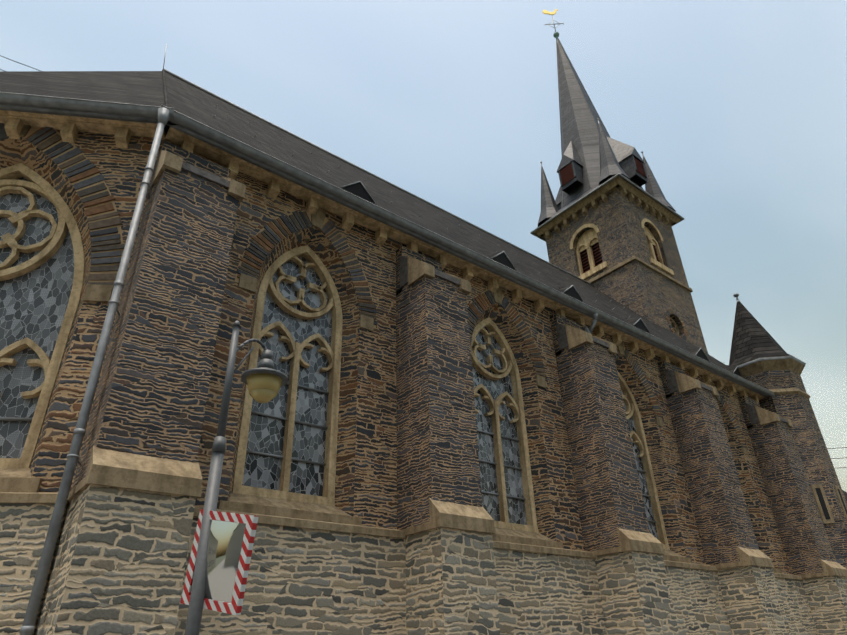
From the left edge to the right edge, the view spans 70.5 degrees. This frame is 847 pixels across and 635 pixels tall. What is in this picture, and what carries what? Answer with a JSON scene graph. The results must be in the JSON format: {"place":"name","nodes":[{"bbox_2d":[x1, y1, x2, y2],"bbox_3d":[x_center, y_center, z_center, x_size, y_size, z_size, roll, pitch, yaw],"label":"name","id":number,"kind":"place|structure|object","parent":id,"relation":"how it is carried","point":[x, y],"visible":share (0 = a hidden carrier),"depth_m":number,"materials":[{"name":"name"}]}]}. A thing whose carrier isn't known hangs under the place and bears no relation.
{"place":"outdoors","nodes":[
{"label":"outdoors","id":0,"kind":"place"},
{"bbox_2d":[0,123,747,448],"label":"arch voussoirs","id":1,"kind":"object","parent":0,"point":[41,134],"visible":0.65,"depth_m":9.94,"materials":[{"name":"stone"}]},
{"bbox_2d":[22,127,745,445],"bbox_3d":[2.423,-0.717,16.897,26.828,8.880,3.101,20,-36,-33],"label":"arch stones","id":2,"kind":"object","parent":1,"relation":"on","point":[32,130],"visible":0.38,"depth_m":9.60,"materials":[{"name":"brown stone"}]},
{"bbox_2d":[0,110,764,549],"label":"church sandstone tracery","id":3,"kind":"object","parent":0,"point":[10,176],"visible":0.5,"depth_m":10.39,"materials":[{"name":"beige stone"}]},
{"bbox_2d":[0,177,73,457],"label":"stained glass window","id":4,"kind":"structure","parent":3,"relation":"in","point":[33,305],"depth_m":8.52,"materials":[{"name":"grey glass"}]},
{"bbox_2d":[0,15,712,522],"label":"church ironwork","id":5,"kind":"object","parent":3,"relation":"attached to","point":[328,393],"visible":0.62,"depth_m":9.96,"materials":[{"name":"black metal"}]},
{"bbox_2d":[242,256,672,539],"bbox_3d":[5.142,1.004,17.374,21.139,11.110,2.334,27,-40,-40],"label":"window glass","id":6,"kind":"object","parent":3,"relation":"in","point":[265,434],"depth_m":10.40,"materials":[{"name":"glass"}]},
{"bbox_2d":[0,69,805,634],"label":"church zinc gutters","id":7,"kind":"object","parent":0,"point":[162,117],"visible":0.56,"depth_m":9.95,"materials":[{"name":"grey metal"}]},
{"bbox_2d":[0,484,846,634],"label":"church plinth walls","id":8,"kind":"structure","parent":0,"point":[120,561],"depth_m":8.46,"materials":[{"name":"grey stone"}]},
{"bbox_2d":[71,141,846,574],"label":"buttresses","id":9,"kind":"structure","parent":8,"relation":"on","point":[153,385],"depth_m":11.20,"materials":[{"name":"stone"}]},
{"bbox_2d":[0,0,846,489],"bbox_3d":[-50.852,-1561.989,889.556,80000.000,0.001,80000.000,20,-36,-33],"label":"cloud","id":10,"kind":"structure","parent":0,"point":[608,124],"depth_m":2222.36,"materials":[{"name":"white"}]},
{"bbox_2d":[0,55,846,467],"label":"overhead cables","id":11,"kind":"object","parent":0,"point":[36,69],"visible":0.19,"depth_m":26.20,"materials":[{"name":"black plastic"}]},
{"bbox_2d":[0,0,846,491],"label":"sky","id":12,"kind":"structure","parent":0,"point":[518,216],"materials":[{"name":"blue"}]},
{"bbox_2d":[0,125,846,579],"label":"church sandstone trim","id":13,"kind":"structure","parent":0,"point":[132,471],"depth_m":9.25,"materials":[{"name":"beige stone"}]},
{"bbox_2d":[149,153,787,424],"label":"buttress caps","id":14,"kind":"object","parent":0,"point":[560,328],"visible":0.27,"depth_m":11.80,"materials":[{"name":"beige stone"}]},
{"bbox_2d":[543,9,557,14],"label":"weathercock","id":15,"kind":"object","parent":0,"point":[549,13],"visible":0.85,"depth_m":40.70,"materials":[{"name":"gold metal"}]},
{"bbox_2d":[343,182,846,518],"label":"dark church openings","id":16,"kind":"object","parent":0,"point":[357,189],"visible":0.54,"depth_m":18.37,"materials":[{"name":"black"}]},
{"bbox_2d":[538,41,679,239],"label":"spire roof","id":17,"kind":"structure","parent":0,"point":[607,157],"depth_m":32.33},
{"bbox_2d":[553,32,558,37],"bbox_3d":[8.798,-17.825,39.087,0.407,2.320,0.407,20,-36,-33],"label":"spire ball","id":18,"kind":"object","parent":17,"relation":"on","point":[555,34],"visible":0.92,"depth_m":39.42,"materials":[{"name":"green metal"}]},
{"bbox_2d":[556,38,647,207],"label":"tower spire hips","id":19,"kind":"object","parent":17,"relation":"attached to","point":[572,162],"visible":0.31,"depth_m":34.73,"materials":[{"name":"grey metal"}]},
{"bbox_2d":[560,158,659,272],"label":"louvers","id":20,"kind":"object","parent":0,"point":[567,174],"visible":0.08,"depth_m":31.08,"materials":[{"name":"brown wood"}]},
{"label":"ground","id":21,"kind":"structure","parent":0,"visible":0},
{"bbox_2d":[185,321,287,634],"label":"street lamp","id":22,"kind":"object","parent":21,"relation":"on","point":[197,595],"depth_m":5.94,"materials":[{"name":"grey metal"}]},
{"bbox_2d":[180,509,258,614],"bbox_3d":[-1.823,2.153,5.329,0.660,0.800,0.085,-4,-22,27],"label":"traffic mirror","id":23,"kind":"object","parent":22,"relation":"attached to","point":[224,543],"depth_m":5.27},
{"bbox_2d":[0,129,790,573],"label":"church slate walls","id":24,"kind":"structure","parent":21,"relation":"on","point":[366,473],"depth_m":10.54,"materials":[{"name":"stone"}]},
{"bbox_2d":[0,71,795,378],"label":"roof","id":25,"kind":"structure","parent":24,"relation":"on","point":[753,339],"depth_m":15.72,"materials":[{"name":"grey tile"}]},
{"bbox_2d":[162,69,168,106],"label":"church roof hips","id":26,"kind":"object","parent":25,"relation":"on","point":[166,100],"visible":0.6,"depth_m":12.21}
]}

